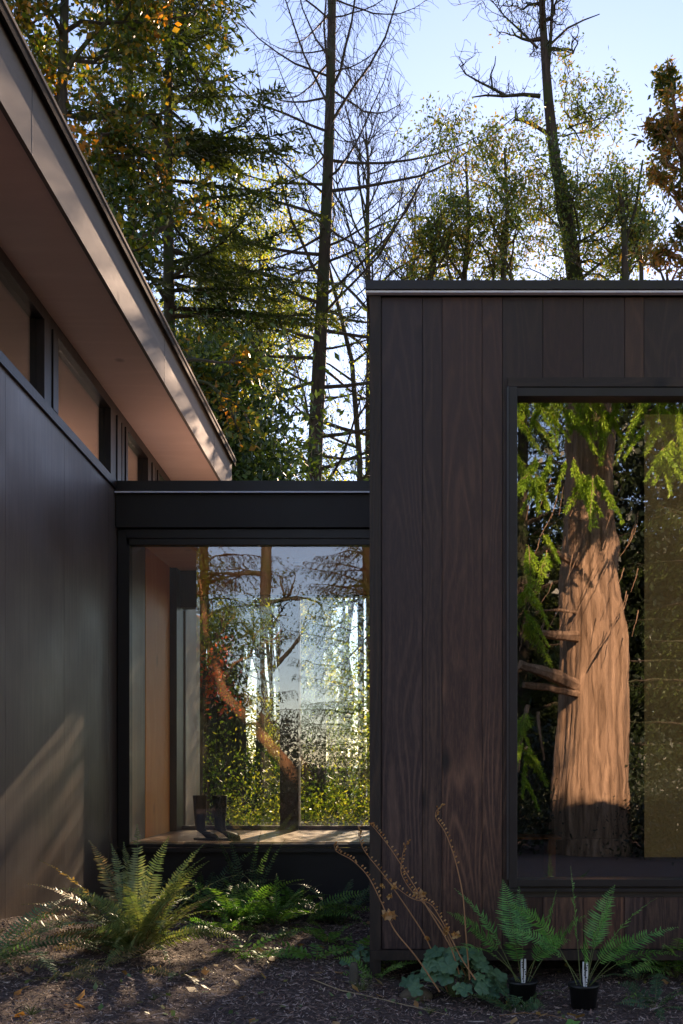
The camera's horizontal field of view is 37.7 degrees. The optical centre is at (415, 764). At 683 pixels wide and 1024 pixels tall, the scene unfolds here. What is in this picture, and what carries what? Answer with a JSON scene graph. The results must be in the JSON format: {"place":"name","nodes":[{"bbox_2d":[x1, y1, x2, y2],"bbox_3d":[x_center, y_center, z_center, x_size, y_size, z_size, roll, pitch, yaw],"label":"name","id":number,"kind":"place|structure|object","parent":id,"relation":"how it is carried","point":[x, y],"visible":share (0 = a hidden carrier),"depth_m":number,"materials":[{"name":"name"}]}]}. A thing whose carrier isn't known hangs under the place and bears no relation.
{"place":"outdoors","nodes":[
{"label":"outdoors","id":0,"kind":"place"},
{"bbox_2d":[249,816,369,825],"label":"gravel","id":1,"kind":"structure","parent":0,"point":[263,823],"depth_m":21.39,"materials":[{"name":"grey gravel"}]},
{"bbox_2d":[0,795,682,1023],"bbox_3d":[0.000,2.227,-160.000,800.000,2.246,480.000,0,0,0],"label":"ground","id":2,"kind":"structure","parent":0,"point":[544,965],"depth_m":6.37,"materials":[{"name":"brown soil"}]},
{"bbox_2d":[18,1002,53,1014],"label":"grass tuft","id":3,"kind":"object","parent":2,"relation":"on","point":[31,1012],"visible":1,"depth_m":5.29,"materials":[{"name":"green plant"}]},
{"bbox_2d":[0,898,110,981],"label":"sword fern","id":4,"kind":"object","parent":2,"relation":"on","point":[4,955],"visible":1,"depth_m":6.22,"materials":[{"name":"green plant"}]},
{"bbox_2d":[29,957,113,986],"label":"sword fern","id":5,"kind":"object","parent":2,"relation":"on","point":[77,973],"visible":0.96,"depth_m":6.08,"materials":[{"name":"green plant"}]},
{"bbox_2d":[42,942,158,974],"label":"sword fern","id":6,"kind":"object","parent":2,"relation":"on","point":[122,959],"visible":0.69,"depth_m":6.55,"materials":[{"name":"green plant"}]},
{"bbox_2d":[0,0,235,919],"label":"house wing","id":7,"kind":"structure","parent":2,"relation":"on","point":[101,393],"depth_m":8.20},
{"bbox_2d":[0,247,170,488],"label":"window frame","id":8,"kind":"structure","parent":7,"relation":"in","point":[35,352],"depth_m":8.55,"materials":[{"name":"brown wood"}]},
{"bbox_2d":[22,824,246,965],"bbox_3d":[-2.031,0.880,7.014,1.500,0.892,1.430,0,0,41],"label":"sword fern","id":9,"kind":"object","parent":2,"relation":"on","point":[136,924],"visible":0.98,"depth_m":6.91,"materials":[{"name":"green plant"}]},
{"bbox_2d":[5,0,270,457],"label":"maple tree","id":10,"kind":"object","parent":2,"relation":"on","point":[136,35],"visible":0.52,"depth_m":15.33,"materials":[{"name":"green plant"}]},
{"bbox_2d":[32,0,282,312],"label":"fir tree","id":11,"kind":"object","parent":2,"relation":"on","point":[178,166],"visible":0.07,"depth_m":19.85,"materials":[{"name":"green plant"}]},
{"bbox_2d":[139,965,213,987],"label":"sword fern","id":12,"kind":"object","parent":2,"relation":"on","point":[152,969],"visible":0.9,"depth_m":6.49,"materials":[{"name":"green plant"}]},
{"bbox_2d":[139,851,274,913],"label":"sword fern","id":13,"kind":"object","parent":2,"relation":"on","point":[181,899],"visible":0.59,"depth_m":9.38,"materials":[{"name":"green plant"}]},
{"bbox_2d":[50,0,367,341],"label":"fir tree","id":14,"kind":"object","parent":2,"relation":"on","point":[200,260],"visible":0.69,"depth_m":17.91,"materials":[{"name":"green plant"}]},
{"bbox_2d":[150,278,277,437],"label":"young tree","id":15,"kind":"object","parent":2,"relation":"on","point":[183,319],"visible":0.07,"depth_m":23.61,"materials":[{"name":"green plant"}]},
{"bbox_2d":[200,624,242,794],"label":"maple","id":16,"kind":"object","parent":2,"relation":"on","point":[203,686],"visible":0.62,"depth_m":14.49,"materials":[{"name":"green plant"}]},
{"bbox_2d":[172,887,270,914],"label":"sword fern","id":17,"kind":"object","parent":2,"relation":"on","point":[200,907],"visible":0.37,"depth_m":9.31,"materials":[{"name":"green plant"}]},
{"bbox_2d":[177,913,266,932],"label":"sword fern","id":18,"kind":"object","parent":2,"relation":"on","point":[207,924],"visible":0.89,"depth_m":8.23,"materials":[{"name":"green plant"}]},
{"bbox_2d":[152,118,303,717],"bbox_3d":[-4.857,-6.816,23.980,4.536,16.093,4.435,0,0,0],"label":"young tree","id":19,"kind":"object","parent":2,"relation":"on","point":[227,223],"visible":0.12,"depth_m":23.71,"materials":[{"name":"green plant"}]},
{"bbox_2d":[173,878,303,925],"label":"sword fern","id":20,"kind":"object","parent":2,"relation":"on","point":[224,899],"visible":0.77,"depth_m":8.86,"materials":[{"name":"green plant"}]},
{"bbox_2d":[200,598,279,825],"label":"garden tree","id":21,"kind":"object","parent":2,"relation":"on","point":[242,629],"visible":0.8,"depth_m":16.91,"materials":[{"name":"green plant"}]},
{"bbox_2d":[114,481,369,907],"bbox_3d":[-1.665,-0.522,11.043,2.660,4.605,2.315,0,0,0],"label":"glass link","id":22,"kind":"object","parent":2,"relation":"on","point":[182,545],"visible":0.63,"depth_m":10.18,"materials":[{"name":"black metal"}]},
{"bbox_2d":[193,795,218,840],"bbox_3d":[-2.165,0.548,10.293,0.304,0.461,0.134,0,0,21],"label":"rubber boot","id":23,"kind":"object","parent":22,"relation":"on","point":[200,804],"visible":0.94,"depth_m":10.27,"materials":[{"name":"black rubber"}]},
{"bbox_2d":[212,795,240,840],"bbox_3d":[-1.959,0.548,10.295,0.304,0.461,0.134,0,0,19],"label":"rubber boot","id":24,"kind":"object","parent":22,"relation":"on","point":[219,805],"visible":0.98,"depth_m":10.27,"materials":[{"name":"black rubber"}]},
{"bbox_2d":[116,529,369,851],"bbox_3d":[-1.663,-0.743,10.020,2.655,3.235,0.140,0,0,0],"label":"window","id":25,"kind":"structure","parent":22,"relation":"in","point":[127,538],"depth_m":9.98,"materials":[{"name":"black metal"}]},
{"bbox_2d":[170,567,369,830],"bbox_3d":[-1.663,-0.765,11.862,2.662,3.190,0.325,0,0,-1],"label":"rear door","id":26,"kind":"structure","parent":22,"relation":"in","point":[183,584],"depth_m":11.88,"materials":[{"name":"black metal"}]},
{"bbox_2d":[207,933,281,955],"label":"licorice fern","id":27,"kind":"object","parent":2,"relation":"on","point":[255,946],"visible":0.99,"depth_m":7.48,"materials":[{"name":"green plant"}]},
{"bbox_2d":[216,829,284,906],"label":"sword fern","id":28,"kind":"object","parent":2,"relation":"on","point":[237,881],"visible":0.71,"depth_m":9.66,"materials":[{"name":"green plant"}]},
{"bbox_2d":[212,893,288,926],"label":"sword fern","id":29,"kind":"object","parent":2,"relation":"on","point":[252,921],"visible":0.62,"depth_m":8.84,"materials":[{"name":"green plant"}]},
{"bbox_2d":[206,307,300,736],"bbox_3d":[-5.106,-5.607,27.243,5.649,13.560,4.958,0,0,-22],"label":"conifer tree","id":30,"kind":"object","parent":2,"relation":"on","point":[254,671],"visible":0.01,"depth_m":26.87,"materials":[{"name":"green plant"}]},
{"bbox_2d":[158,282,369,808],"bbox_3d":[-3.526,-3.384,16.997,7.172,9.523,7.054,0,0,0],"label":"tree","id":31,"kind":"object","parent":2,"relation":"on","point":[246,465],"visible":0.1,"depth_m":16.66,"materials":[{"name":"green plant"}]},
{"bbox_2d":[176,160,354,815],"bbox_3d":[-3.443,-6.286,24.117,4.994,15.033,5.672,0,0,29],"label":"young tree","id":32,"kind":"object","parent":2,"relation":"on","point":[261,711],"visible":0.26,"depth_m":23.77,"materials":[{"name":"green plant"}]},
{"bbox_2d":[235,947,298,962],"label":"sword fern","id":33,"kind":"object","parent":2,"relation":"on","point":[275,950],"visible":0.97,"depth_m":7.29,"materials":[{"name":"green plant"}]},
{"bbox_2d":[203,672,335,825],"bbox_3d":[-3.283,-0.090,15.903,3.847,3.074,3.848,0,0,-32],"label":"garden shrub","id":34,"kind":"object","parent":2,"relation":"on","point":[216,790],"visible":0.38,"depth_m":15.86,"materials":[{"name":"green plant"}]},
{"bbox_2d":[204,870,344,924],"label":"sword fern","id":35,"kind":"object","parent":2,"relation":"on","point":[265,904],"visible":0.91,"depth_m":8.74,"materials":[{"name":"green plant"}]},
{"bbox_2d":[247,927,301,939],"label":"sword fern","id":36,"kind":"object","parent":2,"relation":"on","point":[282,933],"visible":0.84,"depth_m":8.12,"materials":[{"name":"green plant"}]},
{"bbox_2d":[194,331,369,825],"bbox_3d":[-3.592,-3.526,19.318,6.268,9.739,7.556,0,0,-9],"label":"tall shrub","id":37,"kind":"object","parent":2,"relation":"on","point":[226,757],"visible":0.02,"depth_m":18.58,"materials":[{"name":"green plant"}]},
{"bbox_2d":[206,761,363,825],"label":"garden shrub","id":38,"kind":"object","parent":2,"relation":"on","point":[256,823],"visible":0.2,"depth_m":15.46,"materials":[{"name":"green plant"}]},
{"bbox_2d":[246,664,328,802],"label":"garden shrub","id":39,"kind":"object","parent":2,"relation":"on","point":[267,735],"visible":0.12,"depth_m":26.66,"materials":[{"name":"green plant"}]},
{"bbox_2d":[254,880,324,910],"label":"sword fern","id":40,"kind":"object","parent":2,"relation":"on","point":[287,893],"visible":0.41,"depth_m":9.53,"materials":[{"name":"green plant"}]},
{"bbox_2d":[246,722,340,815],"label":"garden shrub","id":41,"kind":"object","parent":2,"relation":"on","point":[267,792],"visible":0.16,"depth_m":23.80,"materials":[{"name":"green plant"}]},
{"bbox_2d":[275,905,311,919],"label":"sword fern","id":42,"kind":"object","parent":2,"relation":"on","point":[302,914],"visible":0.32,"depth_m":9.17,"materials":[{"name":"green plant"}]},
{"bbox_2d":[227,745,369,825],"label":"garden shrub","id":43,"kind":"object","parent":2,"relation":"on","point":[330,810],"visible":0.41,"depth_m":15.81,"materials":[{"name":"green plant"}]},
{"bbox_2d":[245,425,365,786],"bbox_3d":[-4.035,-4.960,29.913,7.259,12.243,7.487,0,0,0],"label":"tall shrub","id":44,"kind":"object","parent":2,"relation":"on","point":[272,676],"visible":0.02,"depth_m":29.88,"materials":[{"name":"green plant"}]},
{"bbox_2d":[246,740,366,812],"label":"garden shrub","id":45,"kind":"object","parent":2,"relation":"on","point":[274,776],"visible":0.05,"depth_m":25.61,"materials":[{"name":"green plant"}]},
{"bbox_2d":[246,400,369,812],"bbox_3d":[-2.070,-3.991,24.491,7.310,10.516,7.715,0,0,0],"label":"tall shrub","id":46,"kind":"object","parent":2,"relation":"on","point":[350,614],"visible":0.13,"depth_m":24.75,"materials":[{"name":"green plant"}]},
{"bbox_2d":[247,620,369,823],"bbox_3d":[-1.243,-0.861,21.984,5.546,4.434,4.798,0,0,19],"label":"garden shrub","id":47,"kind":"object","parent":2,"relation":"on","point":[344,763],"visible":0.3,"depth_m":21.77,"materials":[{"name":"green plant"}]},
{"bbox_2d":[274,941,355,960],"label":"licorice fern","id":48,"kind":"object","parent":2,"relation":"on","point":[301,953],"visible":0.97,"depth_m":7.29,"materials":[{"name":"green plant"}]},
{"bbox_2d":[263,388,369,825],"bbox_3d":[0.160,-2.697,17.590,6.600,8.326,6.055,0,0,0],"label":"tall shrub","id":49,"kind":"object","parent":2,"relation":"on","point":[362,766],"visible":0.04,"depth_m":17.30,"materials":[{"name":"green plant"}]},
{"bbox_2d":[276,598,369,825],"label":"garden tree","id":50,"kind":"object","parent":2,"relation":"on","point":[318,632],"visible":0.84,"depth_m":16.92,"materials":[{"name":"plant"}]},
{"bbox_2d":[307,908,340,921],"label":"sword fern","id":51,"kind":"object","parent":2,"relation":"on","point":[325,918],"visible":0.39,"depth_m":9.07,"materials":[{"name":"green plant"}]},
{"bbox_2d":[290,920,358,944],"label":"sword fern","id":52,"kind":"object","parent":2,"relation":"on","point":[321,938],"visible":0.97,"depth_m":7.84,"materials":[{"name":"green plant"}]},
{"bbox_2d":[283,879,369,924],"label":"sword fern","id":53,"kind":"object","parent":2,"relation":"on","point":[338,907],"visible":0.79,"depth_m":8.98,"materials":[{"name":"green plant"}]},
{"bbox_2d":[131,0,542,822],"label":"dead fir","id":54,"kind":"object","parent":2,"relation":"on","point":[323,252],"visible":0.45,"depth_m":21.87,"materials":[{"name":"brown plant"}]},
{"bbox_2d":[0,907,675,1023],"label":"fallen bark","id":55,"kind":"object","parent":2,"relation":"on","point":[375,1014],"depth_m":6.27,"materials":[{"name":"brown wood"}]},
{"bbox_2d":[306,890,369,926],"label":"sword fern","id":56,"kind":"object","parent":2,"relation":"on","point":[321,914],"visible":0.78,"depth_m":8.96,"materials":[{"name":"green plant"}]},
{"bbox_2d":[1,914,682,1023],"bbox_3d":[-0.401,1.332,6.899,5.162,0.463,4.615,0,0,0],"label":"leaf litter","id":57,"kind":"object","parent":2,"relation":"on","point":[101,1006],"visible":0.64,"depth_m":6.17,"materials":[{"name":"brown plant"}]},
{"bbox_2d":[319,933,369,956],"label":"licorice fern","id":58,"kind":"object","parent":2,"relation":"on","point":[365,939],"visible":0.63,"depth_m":7.52,"materials":[{"name":"green plant"}]},
{"bbox_2d":[349,962,358,989],"bbox_3d":[-0.409,1.409,6.593,0.068,0.200,0.069,0,0,0],"label":"stake","id":59,"kind":"object","parent":2,"relation":"on","point":[353,973],"visible":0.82,"depth_m":6.57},
{"bbox_2d":[341,977,377,991],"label":"grass tuft","id":60,"kind":"object","parent":2,"relation":"on","point":[362,987],"visible":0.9,"depth_m":6.52,"materials":[{"name":"green plant"}]},
{"bbox_2d":[254,156,465,818],"bbox_3d":[-1.440,-6.098,22.669,5.124,14.697,4.044,0,0,0],"label":"bare tree","id":61,"kind":"object","parent":2,"relation":"on","point":[360,603],"visible":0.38,"depth_m":22.94,"materials":[{"name":"brown plant"}]},
{"bbox_2d":[339,944,382,968],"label":"fringecup plant","id":62,"kind":"object","parent":2,"relation":"on","point":[364,953],"visible":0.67,"depth_m":7.08,"materials":[{"name":"green plant"}]},
{"bbox_2d":[334,956,418,984],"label":"sword fern","id":63,"kind":"object","parent":2,"relation":"on","point":[390,968],"visible":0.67,"depth_m":6.99,"materials":[{"name":"green plant"}]},
{"bbox_2d":[282,0,471,809],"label":"bare tree","id":64,"kind":"object","parent":2,"relation":"on","point":[368,204],"visible":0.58,"depth_m":24.91,"materials":[{"name":"brown plant"}]},
{"bbox_2d":[312,979,447,1014],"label":"fallen stalk","id":65,"kind":"object","parent":2,"relation":"on","point":[370,996],"visible":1,"depth_m":6.30,"materials":[{"name":"brown plant"}]},
{"bbox_2d":[361,955,401,968],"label":"sword fern","id":66,"kind":"object","parent":2,"relation":"on","point":[393,962],"visible":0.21,"depth_m":7.37,"materials":[{"name":"green plant"}]},
{"bbox_2d":[334,841,439,991],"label":"dry stalk","id":67,"kind":"object","parent":2,"relation":"on","point":[389,915],"visible":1,"depth_m":6.42,"materials":[{"name":"brown plant"}]},
{"bbox_2d":[358,825,447,991],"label":"dry stalk","id":68,"kind":"object","parent":2,"relation":"on","point":[389,896],"visible":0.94,"depth_m":6.63,"materials":[{"name":"brown plant"}]},
{"bbox_2d":[370,822,459,973],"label":"dry stalk","id":69,"kind":"object","parent":2,"relation":"on","point":[416,892],"visible":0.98,"depth_m":6.53,"materials":[{"name":"brown plant"}]},
{"bbox_2d":[399,986,432,1001],"bbox_3d":[0.001,1.536,6.609,0.227,0.144,0.173,0,0,0],"label":"stone","id":70,"kind":"object","parent":2,"relation":"on","point":[427,994],"visible":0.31,"depth_m":6.55,"materials":[{"name":"grey stone"}]},
{"bbox_2d":[346,165,495,365],"bbox_3d":[0.071,-5.307,21.105,3.274,13.196,2.744,0,0,0],"label":"leafy tree","id":71,"kind":"object","parent":2,"relation":"on","point":[432,255],"visible":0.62,"depth_m":20.77,"materials":[{"name":"green plant"}]},
{"bbox_2d":[354,103,493,282],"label":"tree","id":72,"kind":"object","parent":2,"relation":"on","point":[400,230],"visible":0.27,"depth_m":25.82,"materials":[{"name":"green plant"}]},
{"bbox_2d":[417,1006,435,1013],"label":"grass tuft","id":73,"kind":"object","parent":2,"relation":"on","point":[430,1011],"visible":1,"depth_m":6.13,"materials":[{"name":"green plant"}]},
{"bbox_2d":[384,875,475,979],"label":"dry stalk","id":74,"kind":"object","parent":2,"relation":"on","point":[454,934],"visible":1,"depth_m":6.32,"materials":[{"name":"brown plant"}]},
{"bbox_2d":[400,839,465,975],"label":"dry stalk","id":75,"kind":"object","parent":2,"relation":"on","point":[423,896],"visible":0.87,"depth_m":6.63,"materials":[{"name":"brown plant"}]},
{"bbox_2d":[435,803,469,979],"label":"dry stalk","id":76,"kind":"object","parent":2,"relation":"on","point":[457,932],"visible":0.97,"depth_m":6.43,"materials":[{"name":"brown plant"}]},
{"bbox_2d":[399,945,508,999],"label":"fringecup plant","id":77,"kind":"object","parent":2,"relation":"on","point":[440,964],"visible":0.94,"depth_m":6.52,"materials":[{"name":"green plant"}]},
{"bbox_2d":[391,91,547,279],"bbox_3d":[1.149,-6.583,21.167,3.378,15.747,3.190,0,0,0],"label":"leafy tree","id":78,"kind":"object","parent":2,"relation":"on","point":[462,275],"visible":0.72,"depth_m":20.59,"materials":[{"name":"green plant"}]},
{"bbox_2d":[462,974,563,1013],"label":"sword fern","id":79,"kind":"object","parent":2,"relation":"on","point":[517,999],"visible":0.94,"depth_m":6.28,"materials":[{"name":"green plant"}]},
{"bbox_2d":[427,84,609,279],"bbox_3d":[2.072,-6.465,20.984,3.740,15.511,4.026,0,0,0],"label":"leafy tree","id":80,"kind":"object","parent":2,"relation":"on","point":[505,271],"visible":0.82,"depth_m":20.46,"materials":[{"name":"green plant"}]},
{"bbox_2d":[507,977,537,1005],"bbox_3d":[0.697,1.480,6.500,0.204,0.152,0.204,0,0,0],"label":"nursery pot","id":81,"kind":"object","parent":2,"relation":"on","point":[526,990],"visible":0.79,"depth_m":6.43,"materials":[{"name":"black plastic"}]},
{"bbox_2d":[446,880,586,982],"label":"potted fern","id":82,"kind":"object","parent":81,"relation":"in","point":[517,921],"visible":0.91,"depth_m":6.59,"materials":[{"name":"green plant"}]},
{"bbox_2d":[521,959,525,982],"bbox_3d":[0.697,1.336,6.440,0.035,0.161,0.022,0,0,0],"label":"plant tag","id":83,"kind":"object","parent":81,"relation":"in","point":[522,976],"visible":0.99,"depth_m":6.44,"materials":[{"name":"white plastic"}]},
{"bbox_2d":[365,280,682,978],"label":"timber wing","id":84,"kind":"structure","parent":2,"relation":"on","point":[526,556],"depth_m":7.00,"materials":[{"name":"brown wood"}]},
{"bbox_2d":[517,834,561,876],"bbox_3d":[0.901,0.765,8.400,0.602,0.331,0.400,0,0,0],"label":"side table","id":85,"kind":"object","parent":84,"relation":"on","point":[549,855],"visible":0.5,"depth_m":8.25,"materials":[{"name":"brown wood"}]},
{"bbox_2d":[506,377,682,891],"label":"window","id":86,"kind":"structure","parent":84,"relation":"in","point":[519,389],"depth_m":6.98,"materials":[{"name":"black metal"}]},
{"bbox_2d":[499,1012,566,1019],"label":"fallen stalk","id":87,"kind":"object","parent":2,"relation":"on","point":[533,1013],"visible":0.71,"depth_m":6.11,"materials":[{"name":"brown plant"}]},
{"bbox_2d":[451,0,674,279],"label":"madrone tree","id":88,"kind":"object","parent":2,"relation":"on","point":[563,209],"visible":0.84,"depth_m":21.87,"materials":[{"name":"green plant"}]},
{"bbox_2d":[566,1019,579,1023],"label":"seedling","id":89,"kind":"object","parent":2,"relation":"on","point":[570,1021],"visible":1,"depth_m":5.71,"materials":[{"name":"green plant"}]},
{"bbox_2d":[568,980,599,1009],"bbox_3d":[1.068,1.465,6.330,0.204,0.152,0.204,0,0,0],"label":"nursery pot","id":90,"kind":"object","parent":2,"relation":"on","point":[582,998],"visible":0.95,"depth_m":6.26,"materials":[{"name":"black plastic"}]},
{"bbox_2d":[582,962,587,986],"bbox_3d":[1.068,1.321,6.270,0.035,0.161,0.022,0,0,0],"label":"plant tag","id":91,"kind":"object","parent":90,"relation":"on","point":[585,981],"visible":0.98,"depth_m":6.27,"materials":[{"name":"white plastic"}]},
{"bbox_2d":[502,866,679,986],"bbox_3d":[1.117,1.038,6.270,1.114,0.739,0.608,0,0,0],"label":"potted fern","id":92,"kind":"object","parent":90,"relation":"in","point":[599,934],"visible":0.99,"depth_m":6.37,"materials":[{"name":"green plant"}]},
{"bbox_2d":[505,147,676,279],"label":"leafy tree","id":93,"kind":"object","parent":2,"relation":"on","point":[646,227],"visible":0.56,"depth_m":20.57,"materials":[{"name":"green plant"}]},
{"bbox_2d":[611,160,643,279],"bbox_3d":[4.252,-5.419,20.005,0.659,13.458,0.190,0,0,0],"label":"snag","id":94,"kind":"object","parent":2,"relation":"on","point":[624,258],"visible":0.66,"depth_m":19.97,"materials":[{"name":"brown wood"}]},
{"bbox_2d":[599,960,682,981],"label":"sword fern","id":95,"kind":"object","parent":2,"relation":"on","point":[630,968],"visible":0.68,"depth_m":7.05,"materials":[{"name":"green plant"}]},
{"bbox_2d":[639,256,643,279],"bbox_3d":[4.541,-4.453,20.003,0.128,11.527,0.114,0,0,0],"label":"snag","id":96,"kind":"object","parent":2,"relation":"on","point":[641,272],"visible":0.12,"depth_m":19.96,"materials":[{"name":"brown wood"}]},
{"bbox_2d":[617,973,682,1021],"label":"sword fern","id":97,"kind":"object","parent":2,"relation":"on","point":[647,998],"visible":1,"depth_m":6.38,"materials":[{"name":"green plant"}]},
{"bbox_2d":[620,54,682,279],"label":"madrone tree","id":98,"kind":"object","parent":2,"relation":"on","point":[666,129],"visible":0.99,"depth_m":13.99,"materials":[{"name":"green plant"}]},
{"bbox_2d":[622,938,682,977],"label":"sword fern","id":99,"kind":"object","parent":2,"relation":"on","point":[673,963],"visible":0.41,"depth_m":7.00,"materials":[{"name":"green plant"}]},
{"bbox_2d":[12,0,682,762],"label":"sky","id":100,"kind":"structure","parent":0,"point":[639,35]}
]}

